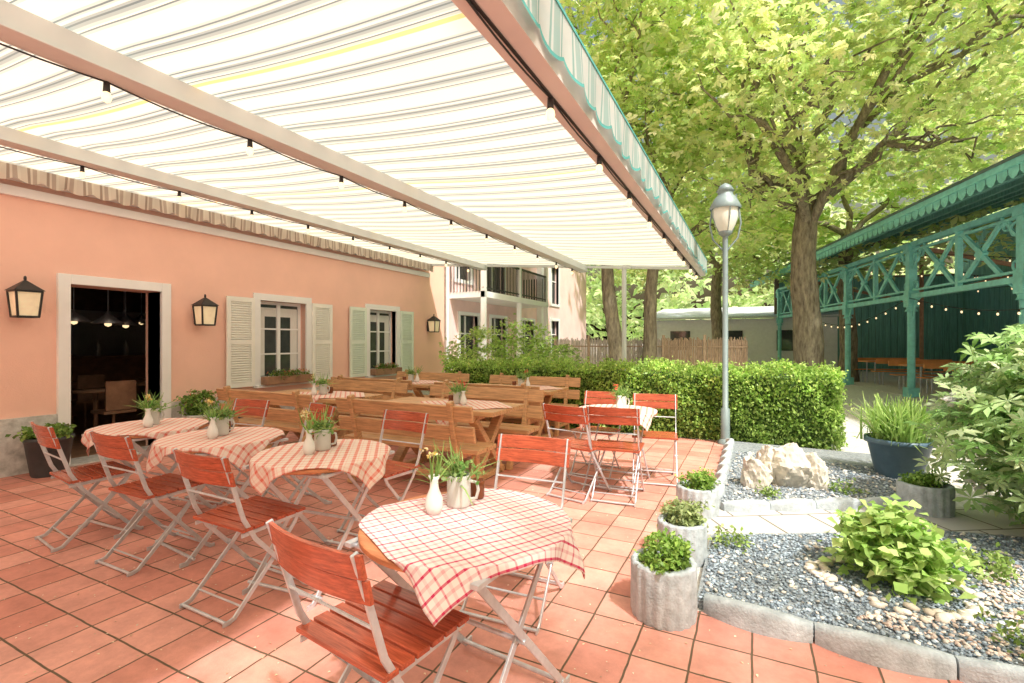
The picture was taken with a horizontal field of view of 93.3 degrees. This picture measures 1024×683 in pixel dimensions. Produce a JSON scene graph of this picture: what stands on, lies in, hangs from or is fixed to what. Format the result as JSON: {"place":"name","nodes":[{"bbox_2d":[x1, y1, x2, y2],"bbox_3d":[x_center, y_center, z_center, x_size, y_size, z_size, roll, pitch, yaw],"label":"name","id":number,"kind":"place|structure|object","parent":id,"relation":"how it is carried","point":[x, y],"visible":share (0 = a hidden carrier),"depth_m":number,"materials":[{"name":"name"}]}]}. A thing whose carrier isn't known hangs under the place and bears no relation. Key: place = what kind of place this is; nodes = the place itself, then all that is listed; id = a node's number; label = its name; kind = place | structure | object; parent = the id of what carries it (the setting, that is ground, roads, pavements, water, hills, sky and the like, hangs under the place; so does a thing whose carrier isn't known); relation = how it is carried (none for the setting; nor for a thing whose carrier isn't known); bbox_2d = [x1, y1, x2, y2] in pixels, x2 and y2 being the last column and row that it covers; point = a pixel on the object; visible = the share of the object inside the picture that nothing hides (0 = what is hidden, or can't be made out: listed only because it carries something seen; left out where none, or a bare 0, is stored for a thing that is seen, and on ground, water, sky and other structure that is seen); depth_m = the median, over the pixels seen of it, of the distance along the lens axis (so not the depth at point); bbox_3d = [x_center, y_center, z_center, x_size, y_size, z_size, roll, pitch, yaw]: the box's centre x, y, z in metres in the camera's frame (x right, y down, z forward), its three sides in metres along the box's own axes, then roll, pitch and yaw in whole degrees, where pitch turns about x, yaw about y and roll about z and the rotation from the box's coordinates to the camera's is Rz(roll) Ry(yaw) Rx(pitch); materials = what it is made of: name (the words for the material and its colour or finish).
{"place":"outdoors","nodes":[
{"label":"outdoors","id":0,"kind":"place"},
{"bbox_2d":[0,420,963,682],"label":"terrace paving","id":1,"kind":"structure","parent":0,"point":[168,642],"depth_m":2.65,"materials":[{"name":"orange tile"}]},
{"bbox_2d":[5,422,76,477],"bbox_3d":[-5.039,1.163,5.261,0.514,0.567,0.519,0,0,2],"label":"potted plant","id":2,"kind":"object","parent":1,"relation":"on","point":[38,465],"visible":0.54,"depth_m":5.12,"materials":[{"name":"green plant"}]},
{"bbox_2d":[29,421,143,552],"bbox_3d":[-3.179,1.011,3.613,0.470,0.868,0.566,0,0,34],"label":"folding garden chair","id":3,"kind":"object","parent":1,"relation":"on","point":[47,437],"visible":0.95,"depth_m":3.53,"materials":[{"name":"metal"}]},
{"bbox_2d":[78,423,216,538],"bbox_3d":[-2.974,1.073,3.980,0.800,0.751,0.800,0,0,24],"label":"round folding table","id":4,"kind":"object","parent":1,"relation":"on","point":[141,450],"visible":0.37,"depth_m":3.81,"materials":[{"name":"metal"}]},
{"bbox_2d":[81,418,208,455],"bbox_3d":[-2.972,0.775,3.979,0.808,0.173,0.810,0,0,-16],"label":"checked tablecloth","id":5,"kind":"object","parent":4,"relation":"on","point":[164,427],"visible":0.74,"depth_m":3.84,"materials":[{"name":"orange fabric"}]},
{"bbox_2d":[126,392,159,427],"bbox_3d":[-2.970,0.541,3.884,0.254,0.296,0.186,0,0,-43],"label":"white bud vase","id":6,"kind":"object","parent":5,"relation":"on","point":[148,420],"visible":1,"depth_m":3.89,"materials":[{"name":"ceramic"}]},
{"bbox_2d":[135,392,177,424],"bbox_3d":[-2.959,0.541,4.023,0.357,0.296,0.286,0,0,43],"label":"flower vase","id":7,"kind":"object","parent":5,"relation":"on","point":[156,411],"visible":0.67,"depth_m":4.01,"materials":[{"name":"beige ceramic"}]},
{"bbox_2d":[89,430,214,576],"bbox_3d":[-2.425,1.011,3.266,0.470,0.868,0.566,0,0,27],"label":"folding garden chair","id":8,"kind":"object","parent":1,"relation":"on","point":[154,489],"visible":0.95,"depth_m":3.17,"materials":[{"name":"wood"}]},
{"bbox_2d":[173,389,219,425],"bbox_3d":[-4.318,1.051,6.679,0.613,0.790,0.570,0,0,27],"label":"potted plant","id":9,"kind":"object","parent":1,"relation":"on","point":[192,400],"visible":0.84,"depth_m":6.59,"materials":[{"name":"green plant"}]},
{"bbox_2d":[147,435,288,567],"bbox_3d":[-2.115,1.073,3.529,0.800,0.751,0.800,0,0,32],"label":"round folding table","id":10,"kind":"object","parent":1,"relation":"on","point":[241,493],"visible":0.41,"depth_m":3.39,"materials":[{"name":"metal"}]},
{"bbox_2d":[146,427,284,472],"bbox_3d":[-2.114,0.781,3.519,0.808,0.185,0.803,0,0,-3],"label":"checked tablecloth","id":11,"kind":"object","parent":10,"relation":"on","point":[239,447],"visible":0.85,"depth_m":3.30,"materials":[{"name":"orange fabric"}]},
{"bbox_2d":[193,399,223,438],"bbox_3d":[-2.149,0.547,3.472,0.234,0.283,0.269,0,0,12],"label":"white bud vase","id":12,"kind":"object","parent":11,"relation":"on","point":[212,431],"visible":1,"depth_m":3.43,"materials":[{"name":"ceramic"}]},
{"bbox_2d":[201,397,247,435],"bbox_3d":[-2.139,0.546,3.601,0.325,0.286,0.305,0,0,25],"label":"stoneware mug","id":13,"kind":"object","parent":11,"relation":"on","point":[222,422],"visible":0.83,"depth_m":3.55,"materials":[{"name":"beige ceramic"}]},
{"bbox_2d":[184,398,269,504],"bbox_3d":[-2.691,1.011,4.609,0.470,0.868,0.566,0,0,22],"label":"folding garden chair","id":14,"kind":"object","parent":1,"relation":"on","point":[259,404],"visible":0.44,"depth_m":4.80,"materials":[{"name":"wood"}]},
{"bbox_2d":[172,448,307,627],"bbox_3d":[-1.516,1.011,2.739,0.470,0.868,0.566,0,0,28],"label":"folding garden chair","id":15,"kind":"object","parent":1,"relation":"on","point":[245,517],"visible":0.88,"depth_m":2.63,"materials":[{"name":"wood"}]},
{"bbox_2d":[216,386,339,449],"bbox_3d":[-2.828,0.997,5.859,1.650,0.915,0.575,0,0,27],"label":"wooden bench","id":16,"kind":"object","parent":1,"relation":"on","point":[281,419],"visible":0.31,"depth_m":5.61,"materials":[{"name":"brown wood"}]},
{"bbox_2d":[261,402,335,503],"bbox_3d":[-1.911,1.011,4.261,0.470,0.868,0.566,0,0,42],"label":"folding garden chair","id":17,"kind":"object","parent":1,"relation":"on","point":[315,407],"visible":0.4,"depth_m":4.36,"materials":[{"name":"wood"}]},
{"bbox_2d":[242,450,394,611],"bbox_3d":[-1.181,1.073,3.028,0.800,0.751,0.800,0,0,21],"label":"round folding table","id":18,"kind":"object","parent":1,"relation":"on","point":[323,476],"visible":0.46,"depth_m":2.87,"materials":[{"name":"metal"}]},
{"bbox_2d":[249,439,390,494],"bbox_3d":[-1.174,0.778,3.031,0.809,0.179,0.809,0,0,-13],"label":"checked tablecloth","id":19,"kind":"object","parent":18,"relation":"on","point":[364,461],"visible":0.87,"depth_m":2.84,"materials":[{"name":"orange fabric"}]},
{"bbox_2d":[295,406,327,454],"bbox_3d":[-1.220,0.540,2.963,0.200,0.298,0.282,0,0,-32],"label":"white bud vase","id":20,"kind":"object","parent":19,"relation":"on","point":[308,446],"visible":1,"depth_m":2.95,"materials":[{"name":"ceramic"}]},
{"bbox_2d":[301,404,353,450],"bbox_3d":[-1.178,0.540,3.085,0.359,0.298,0.338,0,0,-19],"label":"stoneware mug","id":21,"kind":"object","parent":19,"relation":"on","point":[322,440],"visible":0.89,"depth_m":3.06,"materials":[{"name":"beige ceramic"}]},
{"bbox_2d":[269,389,382,445],"bbox_3d":[-2.571,1.079,6.373,1.600,0.775,0.746,0,0,27],"label":"heavy wooden table","id":22,"kind":"object","parent":1,"relation":"on","point":[332,402],"visible":0.22,"depth_m":6.12,"materials":[{"name":"brown wood"}]},
{"bbox_2d":[300,391,364,410],"bbox_3d":[-2.352,0.792,6.252,0.840,0.220,0.840,0,0,-18],"label":"checked tablecloth","id":23,"kind":"object","parent":22,"relation":"on","point":[334,394],"visible":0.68,"depth_m":6.23,"materials":[{"name":"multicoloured fabric"}]},
{"bbox_2d":[317,377,408,433],"bbox_3d":[-2.297,0.997,6.923,1.650,0.915,0.575,0,0,27],"label":"wooden bench","id":24,"kind":"object","parent":1,"relation":"on","point":[395,387],"visible":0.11,"depth_m":6.96,"materials":[{"name":"brown wood"}]},
{"bbox_2d":[265,519,468,682],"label":"folding garden chair","id":25,"kind":"object","parent":1,"relation":"on","point":[383,631],"visible":0.99,"depth_m":1.55,"materials":[{"name":"wood"}]},
{"bbox_2d":[331,375,413,420],"bbox_3d":[-2.135,0.997,7.804,1.650,0.915,0.575,0,0,27],"label":"wooden bench","id":26,"kind":"object","parent":1,"relation":"on","point":[408,394],"visible":0.12,"depth_m":7.48,"materials":[{"name":"brown wood"}]},
{"bbox_2d":[337,409,428,536],"bbox_3d":[-0.997,1.011,3.795,0.470,0.868,0.566,0,0,29],"label":"folding garden chair","id":27,"kind":"object","parent":1,"relation":"on","point":[393,469],"visible":0.61,"depth_m":3.89,"materials":[{"name":"wood"}]},
{"bbox_2d":[335,394,495,482],"bbox_3d":[-0.990,0.997,4.884,1.650,0.915,0.575,0,0,27],"label":"wooden bench","id":28,"kind":"object","parent":1,"relation":"on","point":[365,428],"visible":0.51,"depth_m":4.70,"materials":[{"name":"brown wood"}]},
{"bbox_2d":[396,369,469,397],"bbox_3d":[-1.603,0.997,8.868,1.650,0.915,0.575,0,0,27],"label":"wooden bench","id":29,"kind":"object","parent":1,"relation":"on","point":[453,377],"visible":0.09,"depth_m":8.96,"materials":[{"name":"brown wood"}]},
{"bbox_2d":[385,396,524,479],"bbox_3d":[-0.733,1.079,5.398,1.600,0.775,0.746,0,0,27],"label":"heavy wooden table","id":30,"kind":"object","parent":1,"relation":"on","point":[490,434],"visible":0.38,"depth_m":5.24,"materials":[{"name":"brown wood"}]},
{"bbox_2d":[420,399,512,424],"bbox_3d":[-0.522,0.794,5.276,0.840,0.224,0.840,0,0,-18],"label":"checked tablecloth","id":31,"kind":"object","parent":30,"relation":"on","point":[478,404],"visible":0.52,"depth_m":5.25,"materials":[{"name":"multicoloured fabric"}]},
{"bbox_2d":[345,492,572,682],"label":"round folding table","id":32,"kind":"object","parent":1,"relation":"on","point":[364,543],"visible":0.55,"depth_m":1.77,"materials":[{"name":"metal"}]},
{"bbox_2d":[359,488,584,626],"bbox_3d":[-0.141,0.780,1.855,0.768,0.183,0.753,0,0,-33],"label":"checked tablecloth","id":33,"kind":"object","parent":32,"relation":"on","point":[445,558],"visible":0.92,"depth_m":1.70,"materials":[{"name":"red fabric"}]},
{"bbox_2d":[399,438,454,514],"bbox_3d":[-0.341,0.547,1.937,0.196,0.284,0.239,0,0,27],"label":"white bud vase","id":34,"kind":"object","parent":33,"relation":"on","point":[434,502],"visible":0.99,"depth_m":1.93,"materials":[{"name":"ceramic"}]},
{"bbox_2d":[419,437,498,508],"bbox_3d":[-0.225,0.550,2.016,0.350,0.278,0.316,0,0,9],"label":"stoneware mug","id":35,"kind":"object","parent":33,"relation":"on","point":[459,480],"visible":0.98,"depth_m":2.00,"materials":[{"name":"beige ceramic"}]},
{"bbox_2d":[471,478,483,499],"bbox_3d":[-0.152,0.649,2.133,0.062,0.080,0.061,0,0,27],"label":"amber candle glass","id":36,"kind":"object","parent":33,"relation":"on","point":[474,489],"visible":0.56,"depth_m":2.11,"materials":[{"name":"orange glass"}]},
{"bbox_2d":[423,382,543,469],"bbox_3d":[-0.459,0.997,5.948,1.650,0.915,0.575,0,0,27],"label":"wooden bench","id":37,"kind":"object","parent":1,"relation":"on","point":[527,395],"visible":0.41,"depth_m":5.86,"materials":[{"name":"brown wood"}]},
{"bbox_2d":[434,379,544,448],"bbox_3d":[-0.279,0.997,6.820,1.650,0.915,0.575,0,0,27],"label":"wooden bench","id":38,"kind":"object","parent":1,"relation":"on","point":[536,422],"visible":0.16,"depth_m":6.54,"materials":[{"name":"brown wood"}]},
{"bbox_2d":[459,434,570,635],"bbox_3d":[0.034,1.011,2.721,0.470,0.868,0.567,0,0,24],"label":"folding garden chair","id":39,"kind":"object","parent":1,"relation":"on","point":[538,456],"visible":0.58,"depth_m":2.90,"materials":[{"name":"wood"}]},
{"bbox_2d":[476,383,568,436],"bbox_3d":[-0.022,1.079,7.334,1.600,0.775,0.746,0,0,27],"label":"heavy wooden table","id":40,"kind":"object","parent":1,"relation":"on","point":[548,394],"visible":0.24,"depth_m":7.20,"materials":[{"name":"brown wood"}]},
{"bbox_2d":[487,373,580,435],"bbox_3d":[0.253,0.997,7.884,1.650,0.915,0.575,0,0,27],"label":"wooden bench","id":41,"kind":"object","parent":1,"relation":"on","point":[566,381],"visible":0.33,"depth_m":7.84,"materials":[{"name":"brown wood"}]},
{"bbox_2d":[542,403,611,504],"bbox_3d":[0.622,1.011,4.593,0.470,0.868,0.567,0,0,39],"label":"folding garden chair","id":42,"kind":"object","parent":1,"relation":"on","point":[580,444],"visible":0.79,"depth_m":4.44,"materials":[{"name":"wood"}]},
{"bbox_2d":[570,390,620,479],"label":"folding garden chair","id":43,"kind":"object","parent":1,"relation":"on","point":[597,397],"visible":0.62,"depth_m":5.48,"materials":[{"name":"wood"}]},
{"bbox_2d":[586,405,644,506],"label":"folding garden chair","id":44,"kind":"object","parent":1,"relation":"on","point":[630,416],"visible":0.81,"depth_m":4.33,"materials":[{"name":"wood"}]},
{"bbox_2d":[578,413,657,497],"bbox_3d":[1.064,1.073,4.924,0.800,0.751,0.800,0,0,27],"label":"round folding table","id":45,"kind":"object","parent":1,"relation":"on","point":[635,473],"visible":0.23,"depth_m":4.81,"materials":[{"name":"metal"}]},
{"bbox_2d":[579,404,656,431],"bbox_3d":[1.060,0.778,4.929,0.823,0.179,0.821,0,0,27],"label":"checked tablecloth","id":46,"kind":"object","parent":45,"relation":"on","point":[647,414],"visible":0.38,"depth_m":4.71,"materials":[{"name":"white fabric"}]},
{"bbox_2d":[632,393,677,485],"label":"folding garden chair","id":47,"kind":"object","parent":1,"relation":"on","point":[652,400],"visible":0.81,"depth_m":5.25,"materials":[{"name":"wood"}]},
{"bbox_2d":[631,524,696,631],"bbox_3d":[0.802,1.229,2.565,0.334,0.443,0.373,0,0,27],"label":"round concrete planter","id":48,"kind":"object","parent":1,"relation":"on","point":[664,583],"visible":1,"depth_m":2.45,"materials":[{"name":"concrete"}]},
{"bbox_2d":[657,496,714,567],"bbox_3d":[1.140,1.249,3.227,0.315,0.401,0.354,0,0,-35],"label":"round concrete planter","id":49,"kind":"object","parent":1,"relation":"on","point":[687,521],"visible":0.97,"depth_m":3.14,"materials":[{"name":"concrete"}]},
{"bbox_2d":[675,467,720,518],"bbox_3d":[1.548,1.250,4.033,0.362,0.400,0.339,0,0,27],"label":"round concrete planter","id":50,"kind":"object","parent":1,"relation":"on","point":[701,486],"visible":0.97,"depth_m":3.94,"materials":[{"name":"concrete"}]},
{"bbox_2d":[709,183,741,444],"bbox_3d":[3.010,-0.395,6.824,0.424,3.690,0.420,0,0,27],"label":"garden lamp post","id":51,"kind":"object","parent":1,"relation":"on","point":[725,207],"visible":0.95,"depth_m":6.79,"materials":[{"name":"grey metal"}]},
{"bbox_2d":[703,593,1023,682],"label":"concrete edging","id":52,"kind":"object","parent":1,"relation":"on","point":[889,653],"visible":1,"depth_m":2.18,"materials":[{"name":"grey concrete"}]},
{"bbox_2d":[444,264,585,372],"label":"walls","id":53,"kind":"structure","parent":0,"point":[570,312],"depth_m":18.41,"materials":[{"name":"beige paint"}]},
{"bbox_2d":[445,264,547,372],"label":"balcony","id":54,"kind":"structure","parent":53,"relation":"attached to","point":[484,296],"depth_m":14.14,"materials":[{"name":"white paint"}]},
{"bbox_2d":[454,264,559,360],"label":"windows","id":55,"kind":"structure","parent":53,"relation":"attached to","point":[465,324],"depth_m":15.68,"materials":[{"name":"grey glass"}]},
{"bbox_2d":[505,344,1013,637],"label":"ground","id":56,"kind":"structure","parent":0,"point":[854,394],"depth_m":8.25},
{"bbox_2d":[71,287,145,458],"bbox_3d":[-8.551,-0.065,7.630,7.080,3.070,10.100,0,0,27],"label":"dining room","id":57,"kind":"object","parent":56,"relation":"on","point":[108,356],"visible":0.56,"depth_m":9.95,"materials":[{"name":"brown wood"}]},
{"bbox_2d":[0,179,443,445],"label":"walls","id":58,"kind":"structure","parent":56,"relation":"on","point":[42,244],"depth_m":6.72,"materials":[{"name":"paint"}]},
{"bbox_2d":[5,276,43,317],"bbox_3d":[-5.232,-0.480,5.188,0.291,0.450,0.252,0,0,27],"label":"wall lantern","id":59,"kind":"object","parent":58,"relation":"attached to","point":[24,298],"depth_m":5.13,"materials":[{"name":"black metal"}]},
{"bbox_2d":[56,273,170,466],"bbox_3d":[-5.042,0.333,6.127,0.420,2.235,1.200,0,0,27],"label":"door frame","id":60,"kind":"object","parent":58,"relation":"attached to","point":[64,281],"visible":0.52,"depth_m":6.01,"materials":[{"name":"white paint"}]},
{"bbox_2d":[192,294,218,325],"bbox_3d":[-4.382,-0.450,6.887,0.291,0.450,0.252,0,0,27],"label":"wall lantern","id":61,"kind":"object","parent":58,"relation":"attached to","point":[205,309],"depth_m":6.82,"materials":[{"name":"black metal"}]},
{"bbox_2d":[0,379,429,477],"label":"stone base","id":62,"kind":"object","parent":58,"relation":"attached to","point":[13,461],"visible":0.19,"depth_m":5.24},
{"bbox_2d":[0,159,430,277],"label":"cornice","id":63,"kind":"structure","parent":58,"relation":"attached to","point":[20,192],"depth_m":6.60,"materials":[{"name":"white paint"}]},
{"bbox_2d":[253,293,312,387],"bbox_3d":[-3.922,-0.018,8.244,0.270,1.525,1.120,0,0,27],"label":"window","id":64,"kind":"structure","parent":58,"relation":"attached to","point":[278,335],"depth_m":8.29,"materials":[{"name":"white paint"}]},
{"bbox_2d":[226,296,332,387],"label":"shutters","id":65,"kind":"object","parent":64,"relation":"attached to","point":[240,341],"visible":0.98,"depth_m":7.62,"materials":[{"name":"beige paint"}]},
{"bbox_2d":[261,374,312,384],"bbox_3d":[-3.788,0.635,8.177,0.150,0.130,0.900,0,0,27],"label":"window box","id":66,"kind":"object","parent":58,"relation":"attached to","point":[269,380],"visible":0.83,"depth_m":8.05,"materials":[{"name":"brown wood"}]},
{"bbox_2d":[365,304,399,377],"bbox_3d":[-2.822,-0.018,10.445,0.270,1.525,1.060,0,0,27],"label":"window","id":67,"kind":"structure","parent":58,"relation":"attached to","point":[378,337],"depth_m":10.58,"materials":[{"name":"white paint"}]},
{"bbox_2d":[349,306,413,377],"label":"shutters","id":68,"kind":"object","parent":67,"relation":"attached to","point":[357,341],"visible":0.95,"depth_m":9.86,"materials":[{"name":"green paint"}]},
{"bbox_2d":[0,0,706,370],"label":"striped awning","id":69,"kind":"object","parent":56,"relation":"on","point":[436,108],"visible":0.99,"depth_m":3.42,"materials":[{"name":"fabric"}]},
{"bbox_2d":[0,0,698,278],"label":"festoon string lights","id":70,"kind":"object","parent":69,"relation":"hanging from","point":[106,96],"visible":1,"depth_m":3.45,"materials":[{"name":"black metal"}]},
{"bbox_2d":[438,313,589,368],"bbox_3d":[-0.029,0.316,10.914,3.570,1.910,1.794,0,0,16],"label":"green shrub","id":71,"kind":"object","parent":56,"relation":"on","point":[495,344],"visible":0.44,"depth_m":10.87,"materials":[{"name":"green plant"}]},
{"bbox_2d":[554,335,747,371],"bbox_3d":[3.533,0.640,13.047,5.110,1.620,0.100,0,0,27],"label":"reed screen fence","id":72,"kind":"object","parent":56,"relation":"on","point":[598,351],"visible":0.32,"depth_m":12.68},
{"bbox_2d":[440,351,863,450],"bbox_3d":[1.611,0.835,8.126,7.095,1.317,1.191,0,0,27],"label":"clipped hedge","id":73,"kind":"object","parent":56,"relation":"on","point":[802,406],"visible":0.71,"depth_m":7.07,"materials":[{"name":"green plant"}]},
{"bbox_2d":[559,0,807,370],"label":"chestnut tree","id":74,"kind":"object","parent":56,"relation":"on","point":[609,299],"visible":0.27,"depth_m":11.49,"materials":[{"name":"green plant"}]},
{"bbox_2d":[594,0,786,371],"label":"chestnut tree","id":75,"kind":"object","parent":56,"relation":"on","point":[705,244],"visible":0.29,"depth_m":12.49,"materials":[{"name":"green plant"}]},
{"bbox_2d":[714,438,733,498],"bbox_3d":[2.426,1.385,5.523,0.130,0.130,2.744,0,0,27],"label":"concrete edging","id":76,"kind":"object","parent":56,"relation":"on","point":[723,466],"visible":0.82,"depth_m":5.32,"materials":[{"name":"grey concrete"}]},
{"bbox_2d":[588,120,878,359],"bbox_3d":[7.871,-4.625,22.355,12.794,12.212,10.668,0,0,0],"label":"chestnut tree","id":77,"kind":"object","parent":56,"relation":"on","point":[716,307],"visible":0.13,"depth_m":21.12,"materials":[{"name":"green plant"}]},
{"bbox_2d":[642,306,838,370],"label":"white outbuilding","id":78,"kind":"structure","parent":56,"relation":"on","point":[759,330],"depth_m":24.21,"materials":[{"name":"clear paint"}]},
{"bbox_2d":[586,162,1012,353],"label":"distant trees","id":79,"kind":"object","parent":56,"relation":"on","point":[595,314],"visible":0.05,"depth_m":37.99,"materials":[{"name":"green plant"}]},
{"bbox_2d":[719,441,895,507],"bbox_3d":[3.220,1.427,5.076,1.780,0.045,3.040,0,0,27],"label":"gravel bed","id":80,"kind":"object","parent":56,"relation":"on","point":[848,458],"visible":0.07,"depth_m":5.57,"materials":[{"name":"grey gravel"}]},
{"bbox_2d":[740,454,772,489],"bbox_3d":[2.373,1.322,4.700,0.289,0.445,0.336,0,0,27],"label":"garden rock","id":81,"kind":"object","parent":80,"relation":"on","point":[753,471],"visible":0.77,"depth_m":4.60,"materials":[{"name":"stone"}]},
{"bbox_2d":[755,445,778,485],"bbox_3d":[2.586,1.288,4.871,0.270,0.507,0.387,0,0,27],"label":"garden rock","id":82,"kind":"object","parent":80,"relation":"on","point":[764,454],"visible":0.35,"depth_m":4.74,"materials":[{"name":"stone"}]},
{"bbox_2d":[771,442,812,487],"bbox_3d":[2.723,1.265,4.708,0.400,0.548,0.377,0,0,-8],"label":"garden rock","id":83,"kind":"object","parent":80,"relation":"on","point":[790,464],"visible":0.83,"depth_m":4.61,"materials":[{"name":"stone"}]},
{"bbox_2d":[721,451,895,501],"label":"slate pebbles","id":84,"kind":"object","parent":80,"relation":"on","point":[885,484],"visible":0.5,"depth_m":4.69,"materials":[{"name":"grey gravel"}]},
{"bbox_2d":[805,452,829,490],"bbox_3d":[2.917,1.311,4.700,0.283,0.478,0.311,0,0,27],"label":"garden rock","id":85,"kind":"object","parent":80,"relation":"on","point":[819,468],"visible":0.48,"depth_m":4.58,"materials":[{"name":"stone"}]},
{"bbox_2d":[603,0,1023,374],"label":"chestnut tree","id":86,"kind":"object","parent":56,"relation":"on","point":[766,42],"visible":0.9,"depth_m":10.04,"materials":[{"name":"green plant"}]},
{"bbox_2d":[673,0,1023,381],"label":"chestnut tree","id":87,"kind":"object","parent":56,"relation":"on","point":[846,256],"visible":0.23,"depth_m":16.79,"materials":[{"name":"green plant"}]},
{"bbox_2d":[697,531,1023,666],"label":"gravel bed","id":88,"kind":"object","parent":56,"relation":"on","point":[700,601],"visible":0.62,"depth_m":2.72,"materials":[{"name":"grey gravel"}]},
{"bbox_2d":[707,477,1023,658],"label":"ground cover plants","id":89,"kind":"object","parent":88,"relation":"on","point":[998,558],"visible":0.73,"depth_m":2.92,"materials":[{"name":"green plant"}]},
{"bbox_2d":[804,556,993,623],"bbox_3d":[2.197,1.390,2.772,0.793,0.046,0.781,0,0,-23],"label":"stone ring","id":90,"kind":"object","parent":88,"relation":"on","point":[942,616],"visible":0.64,"depth_m":2.55,"materials":[{"name":"beige stone"}]},
{"bbox_2d":[816,493,990,604],"bbox_3d":[2.204,1.248,2.787,0.750,0.693,0.723,0,0,27],"label":"hydrangea shrub","id":91,"kind":"object","parent":88,"relation":"on","point":[901,551],"visible":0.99,"depth_m":2.69,"materials":[{"name":"green plant"}]},
{"bbox_2d":[903,322,1023,525],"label":"rhododendron bush","id":92,"kind":"object","parent":88,"relation":"on","point":[990,402],"visible":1,"depth_m":3.52,"materials":[{"name":"green plant"}]},
{"bbox_2d":[750,150,1023,402],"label":"green pavilion","id":93,"kind":"structure","parent":56,"relation":"on","point":[914,329],"depth_m":15.37,"materials":[{"name":"teal paint"}]},
{"bbox_2d":[845,393,941,478],"bbox_3d":[4.101,0.992,5.085,1.082,0.916,1.107,0,0,27],"label":"blue plant pot","id":94,"kind":"object","parent":56,"relation":"on","point":[897,446],"visible":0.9,"depth_m":4.93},
{"bbox_2d":[559,0,1023,343],"label":"sky","id":95,"kind":"structure","parent":0,"point":[707,293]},
{"bbox_2d":[706,507,1023,538],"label":"garden path","id":96,"kind":"structure","parent":0,"point":[962,520],"depth_m":3.79,"materials":[{"name":"grey concrete"}]},
{"bbox_2d":[720,496,900,512],"bbox_3d":[2.582,1.385,4.102,1.616,0.130,0.130,0,0,-4],"label":"concrete edging","id":97,"kind":"object","parent":96,"relation":"on","point":[784,505],"visible":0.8,"depth_m":4.05,"materials":[{"name":"grey concrete"}]},
{"bbox_2d":[896,469,955,517],"bbox_3d":[3.488,1.263,4.070,0.396,0.374,0.382,0,0,27],"label":"round concrete planter","id":98,"kind":"object","parent":96,"relation":"on","point":[930,495],"visible":0.88,"depth_m":3.96,"materials":[{"name":"concrete"}]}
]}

